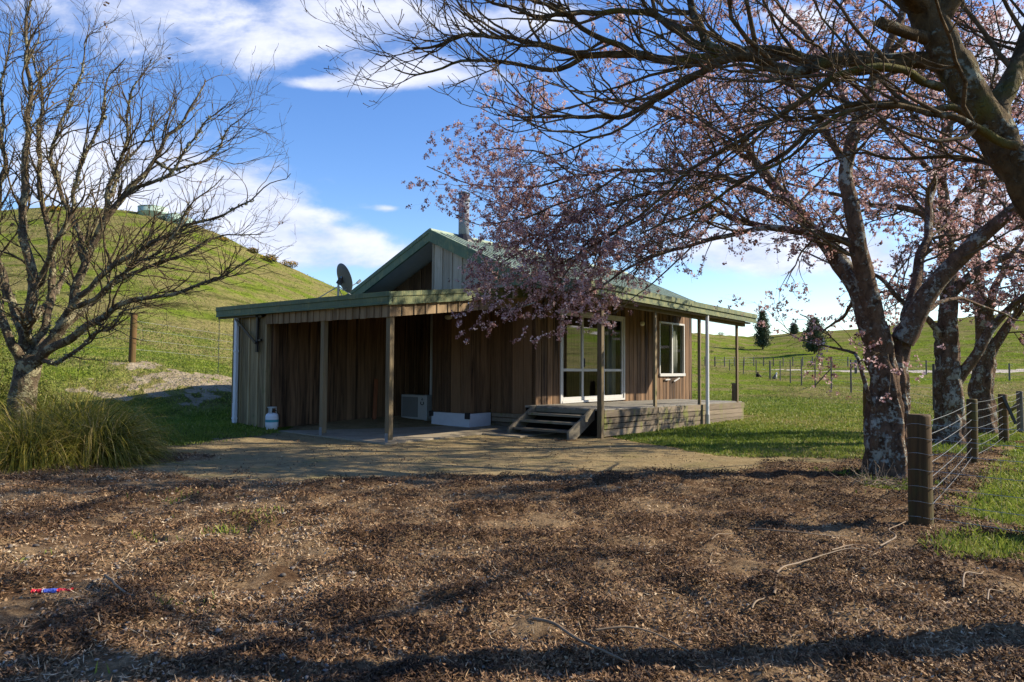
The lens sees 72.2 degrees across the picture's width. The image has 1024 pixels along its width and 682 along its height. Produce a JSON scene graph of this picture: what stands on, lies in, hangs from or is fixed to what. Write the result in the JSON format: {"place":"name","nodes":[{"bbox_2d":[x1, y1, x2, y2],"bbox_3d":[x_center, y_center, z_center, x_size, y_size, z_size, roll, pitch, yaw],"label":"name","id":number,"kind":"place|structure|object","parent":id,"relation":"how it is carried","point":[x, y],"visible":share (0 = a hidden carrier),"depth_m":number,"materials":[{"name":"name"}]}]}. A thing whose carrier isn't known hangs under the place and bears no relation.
{"place":"outdoors","nodes":[
{"label":"outdoors","id":0,"kind":"place"},
{"bbox_2d":[0,381,128,474],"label":"tussock grass","id":1,"kind":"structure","parent":0,"point":[9,439],"depth_m":8.38,"materials":[{"name":"green plant"}]},
{"bbox_2d":[0,206,1023,681],"bbox_3d":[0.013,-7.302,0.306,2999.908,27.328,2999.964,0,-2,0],"label":"ground","id":2,"kind":"structure","parent":0,"point":[472,452],"depth_m":6.44,"materials":[{"name":"soil"}]},
{"bbox_2d":[0,393,48,433],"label":"tussock grass","id":3,"kind":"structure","parent":2,"relation":"on","point":[12,412],"depth_m":9.87,"materials":[{"name":"green plant"}]},
{"bbox_2d":[0,308,56,416],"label":"shrub","id":4,"kind":"object","parent":2,"relation":"on","point":[7,382],"visible":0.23,"depth_m":12.73,"materials":[{"name":"green plant"}]},
{"bbox_2d":[2,397,73,414],"bbox_3d":[-8.242,1.342,12.158,1.275,0.788,1.018,0,-2,0],"label":"shrub","id":5,"kind":"object","parent":2,"relation":"on","point":[44,405],"visible":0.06,"depth_m":12.11,"materials":[{"name":"green plant"}]},
{"bbox_2d":[31,587,72,592],"bbox_3d":[-2.447,1.328,3.739,0.197,0.028,0.036,1,-2,-7],"label":"sweet wrapper","id":6,"kind":"object","parent":2,"relation":"on","point":[51,590],"visible":0.96,"depth_m":3.73,"materials":[{"name":"blue plastic"}]},
{"bbox_2d":[46,205,59,211],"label":"gorse bush","id":7,"kind":"object","parent":2,"relation":"on","point":[53,208],"visible":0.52,"depth_m":74.64,"materials":[{"name":"green plant"}]},
{"bbox_2d":[0,366,200,474],"bbox_3d":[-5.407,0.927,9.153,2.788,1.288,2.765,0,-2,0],"label":"tussock grass","id":8,"kind":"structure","parent":2,"relation":"on","point":[141,448],"depth_m":8.87,"materials":[{"name":"green plant"}]},
{"bbox_2d":[1,315,232,362],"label":"slope fence","id":9,"kind":"object","parent":2,"relation":"on","point":[132,348],"visible":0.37,"depth_m":18.39,"materials":[{"name":"wood"}]},
{"bbox_2d":[103,574,134,595],"bbox_3d":[-2.064,1.280,3.675,0.032,0.045,0.602,2,-3,-42],"label":"fallen stick","id":10,"kind":"object","parent":2,"relation":"on","point":[106,576],"visible":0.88,"depth_m":3.67,"materials":[{"name":"wood"}]},
{"bbox_2d":[0,0,301,421],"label":"lichen tree","id":11,"kind":"object","parent":2,"relation":"on","point":[29,351],"visible":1,"depth_m":10.59,"materials":[{"name":"brown plant"}]},
{"bbox_2d":[137,205,168,218],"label":"water tank","id":12,"kind":"object","parent":2,"relation":"on","point":[145,210],"visible":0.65,"depth_m":81.54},
{"bbox_2d":[165,212,180,223],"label":"water tank","id":13,"kind":"object","parent":2,"relation":"on","point":[173,219],"visible":0.32,"depth_m":81.66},
{"bbox_2d":[247,247,258,253],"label":"gorse bush","id":14,"kind":"object","parent":2,"relation":"on","point":[255,250],"visible":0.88,"depth_m":85.61,"materials":[{"name":"green plant"}]},
{"bbox_2d":[260,254,278,262],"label":"gorse bush","id":15,"kind":"object","parent":2,"relation":"on","point":[270,258],"visible":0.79,"depth_m":84.63,"materials":[{"name":"green plant"}]},
{"bbox_2d":[265,407,279,429],"bbox_3d":[-4.738,1.530,13.942,0.272,0.452,0.306,-1,-2,23],"label":"gas bottle","id":16,"kind":"object","parent":2,"relation":"on","point":[272,419],"visible":0.95,"depth_m":13.84,"materials":[{"name":"white paint"}]},
{"bbox_2d":[280,260,297,267],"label":"gorse bush","id":17,"kind":"object","parent":2,"relation":"on","point":[290,263],"visible":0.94,"depth_m":89.82,"materials":[{"name":"green plant"}]},
{"bbox_2d":[216,191,756,444],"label":"timber house","id":18,"kind":"structure","parent":2,"relation":"on","point":[322,361],"depth_m":15.11,"materials":[{"name":"brown wood"}]},
{"bbox_2d":[218,315,262,372],"bbox_3d":[-5.673,0.078,14.610,1.610,1.202,0.075,-1,-3,39],"label":"wall bracket","id":19,"kind":"object","parent":18,"relation":"attached to","point":[256,341],"depth_m":14.26,"materials":[{"name":"black metal"}]},
{"bbox_2d":[318,263,360,297],"bbox_3d":[-3.624,-1.217,14.746,0.766,0.798,0.642,0,-2,13],"label":"satellite dish","id":20,"kind":"object","parent":18,"relation":"on","point":[345,282],"visible":0.94,"depth_m":14.62,"materials":[{"name":"metal"}]},
{"bbox_2d":[372,379,377,418],"bbox_3d":[-3.108,1.356,15.954,0.082,0.999,0.301,0,-2,-2],"label":"leaning plank","id":21,"kind":"object","parent":18,"relation":"on","point":[375,393],"visible":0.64,"depth_m":15.95,"materials":[{"name":"brown wood"}]},
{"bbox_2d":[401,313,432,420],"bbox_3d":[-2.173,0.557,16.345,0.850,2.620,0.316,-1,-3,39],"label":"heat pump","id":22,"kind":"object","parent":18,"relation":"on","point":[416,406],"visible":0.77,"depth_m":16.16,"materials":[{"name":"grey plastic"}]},
{"bbox_2d":[562,313,583,400],"bbox_3d":[1.345,0.355,15.703,0.040,1.953,0.890,-1,-3,39],"label":"door panel","id":23,"kind":"structure","parent":18,"relation":"in","point":[581,397],"depth_m":15.96,"materials":[{"name":"white metal"}]},
{"bbox_2d":[579,315,596,399],"bbox_3d":[1.863,0.386,16.396,0.040,1.953,1.000,-1,-3,39],"label":"door panel","id":24,"kind":"structure","parent":18,"relation":"in","point":[585,316],"depth_m":16.03,"materials":[{"name":"white metal"}]},
{"bbox_2d":[604,317,622,398],"bbox_3d":[2.450,0.417,17.076,0.040,1.953,0.960,-1,-3,39],"label":"door panel","id":25,"kind":"structure","parent":18,"relation":"in","point":[614,319],"depth_m":17.32,"materials":[{"name":"white metal"}]},
{"bbox_2d":[659,321,685,375],"bbox_3d":[4.426,0.235,19.547,0.140,1.490,1.570,-1,-3,39],"label":"window frame","id":26,"kind":"structure","parent":18,"relation":"in","point":[682,326],"depth_m":19.57,"materials":[{"name":"white metal"}]},
{"bbox_2d":[0,473,991,681],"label":"pebbles","id":27,"kind":"object","parent":2,"relation":"on","point":[217,629],"visible":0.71,"depth_m":3.94,"materials":[{"name":"stone"}]},
{"bbox_2d":[0,205,1023,673],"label":"grass","id":28,"kind":"structure","parent":2,"relation":"on","point":[1012,489],"depth_m":14.78,"materials":[{"name":"green plant"}]},
{"bbox_2d":[0,434,1023,681],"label":"leaf litter","id":29,"kind":"object","parent":2,"relation":"on","point":[264,634],"visible":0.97,"depth_m":3.82,"materials":[{"name":"brown plant"}]},
{"bbox_2d":[596,626,688,651],"bbox_3d":[0.585,1.300,3.106,0.414,0.045,0.117,-1,-2,24],"label":"fallen stick","id":30,"kind":"object","parent":29,"relation":"on","point":[612,627],"visible":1,"depth_m":3.14,"materials":[{"name":"wood"}]},
{"bbox_2d":[532,617,629,662],"bbox_3d":[0.284,1.281,3.039,0.022,0.045,0.568,2,-3,-40],"label":"fallen stick","id":31,"kind":"object","parent":2,"relation":"on","point":[570,634],"visible":1,"depth_m":3.04,"materials":[{"name":"wood"}]},
{"bbox_2d":[300,0,1023,274],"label":"budding tree","id":32,"kind":"object","parent":2,"relation":"on","point":[981,109],"visible":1,"depth_m":3.46,"materials":[{"name":"brown plant"}]},
{"bbox_2d":[401,0,1023,478],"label":"cherry tree","id":33,"kind":"object","parent":2,"relation":"on","point":[887,360],"visible":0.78,"depth_m":9.37,"materials":[{"name":"pink plant"}]},
{"bbox_2d":[732,383,735,400],"bbox_3d":[6.796,1.787,21.448,0.175,1.010,0.175,0,-2,0],"label":"garden post","id":34,"kind":"object","parent":2,"relation":"on","point":[733,393],"visible":0.37,"depth_m":21.39,"materials":[{"name":"wood"}]},
{"bbox_2d":[751,597,764,608],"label":"fallen stick","id":35,"kind":"object","parent":2,"relation":"on","point":[754,603],"visible":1,"depth_m":3.52,"materials":[{"name":"wood"}]},
{"bbox_2d":[752,310,774,349],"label":"conifer tree","id":36,"kind":"object","parent":2,"relation":"on","point":[762,335],"visible":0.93,"depth_m":133.11,"materials":[{"name":"green plant"}]},
{"bbox_2d":[704,357,862,366],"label":"fence","id":37,"kind":"object","parent":2,"relation":"on","point":[744,359],"visible":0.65,"depth_m":79.69,"materials":[{"name":"wood"}]},
{"bbox_2d":[788,323,799,334],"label":"conifer tree","id":38,"kind":"object","parent":2,"relation":"on","point":[794,329],"visible":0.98,"depth_m":177.37,"materials":[{"name":"green plant"}]},
{"bbox_2d":[747,528,846,535],"bbox_3d":[2.093,1.398,5.119,0.707,0.049,0.135,0,-2,9],"label":"fallen stick","id":39,"kind":"object","parent":2,"relation":"on","point":[790,531],"visible":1,"depth_m":5.09,"materials":[{"name":"wood"}]},
{"bbox_2d":[801,315,829,353],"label":"conifer tree","id":40,"kind":"object","parent":2,"relation":"on","point":[813,348],"visible":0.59,"depth_m":114.44,"materials":[{"name":"green plant"}]},
{"bbox_2d":[773,544,877,595],"bbox_3d":[1.810,1.347,4.200,1.420,0.050,0.251,2,-3,-42],"label":"fallen stick","id":41,"kind":"object","parent":2,"relation":"on","point":[779,570],"visible":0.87,"depth_m":4.44,"materials":[{"name":"wood"}]},
{"bbox_2d":[715,356,967,409],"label":"paddock fence","id":42,"kind":"object","parent":2,"relation":"on","point":[850,382],"visible":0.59,"depth_m":45.43,"materials":[{"name":"wood"}]},
{"bbox_2d":[669,0,1023,444],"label":"cherry tree","id":43,"kind":"object","parent":2,"relation":"on","point":[950,374],"visible":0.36,"depth_m":12.21,"materials":[{"name":"pink plant"}]},
{"bbox_2d":[863,386,866,415],"bbox_3d":[9.629,1.723,19.058,0.206,0.990,0.206,0,-2,0],"label":"garden post","id":44,"kind":"object","parent":2,"relation":"on","point":[864,399],"visible":0.2,"depth_m":19.04,"materials":[{"name":"brown wood"}]},
{"bbox_2d":[831,455,907,489],"bbox_3d":[3.971,1.387,7.554,1.041,0.340,0.720,-1,-2,22],"label":"brush heap","id":45,"kind":"object","parent":2,"relation":"on","point":[875,480],"visible":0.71,"depth_m":7.44,"materials":[{"name":"wood"}]},
{"bbox_2d":[879,520,906,546],"bbox_3d":[2.782,1.387,5.118,0.079,0.030,1.008,-1,-3,34],"label":"fallen stick","id":46,"kind":"object","parent":2,"relation":"on","point":[886,542],"visible":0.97,"depth_m":4.90,"materials":[{"name":"wood"}]},
{"bbox_2d":[800,121,1023,433],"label":"cherry tree","id":47,"kind":"object","parent":2,"relation":"on","point":[981,384],"visible":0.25,"depth_m":14.48,"materials":[{"name":"pink plant"}]},
{"bbox_2d":[854,360,1018,379],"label":"track fence","id":48,"kind":"object","parent":2,"relation":"on","point":[926,370],"visible":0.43,"depth_m":57.03,"materials":[{"name":"wood"}]},
{"bbox_2d":[906,391,1023,531],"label":"wire fence","id":49,"kind":"object","parent":2,"relation":"on","point":[920,472],"visible":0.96,"depth_m":5.59,"materials":[{"name":"brown wood"}]},
{"bbox_2d":[962,571,983,588],"bbox_3d":[2.611,1.342,4.007,0.050,0.051,0.541,-2,-3,44],"label":"fallen stick","id":50,"kind":"object","parent":2,"relation":"on","point":[963,583],"visible":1,"depth_m":3.94,"materials":[{"name":"wood"}]},
{"bbox_2d":[986,589,1004,600],"bbox_3d":[2.547,1.340,3.726,0.369,0.052,0.044,3,-3,-44],"label":"fallen stick","id":51,"kind":"object","parent":2,"relation":"on","point":[987,598],"visible":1,"depth_m":3.69,"materials":[{"name":"wood"}]},
{"bbox_2d":[0,0,1023,336],"label":"sky","id":52,"kind":"structure","parent":0,"point":[351,160],"materials":[{"name":"blue"}]}
]}

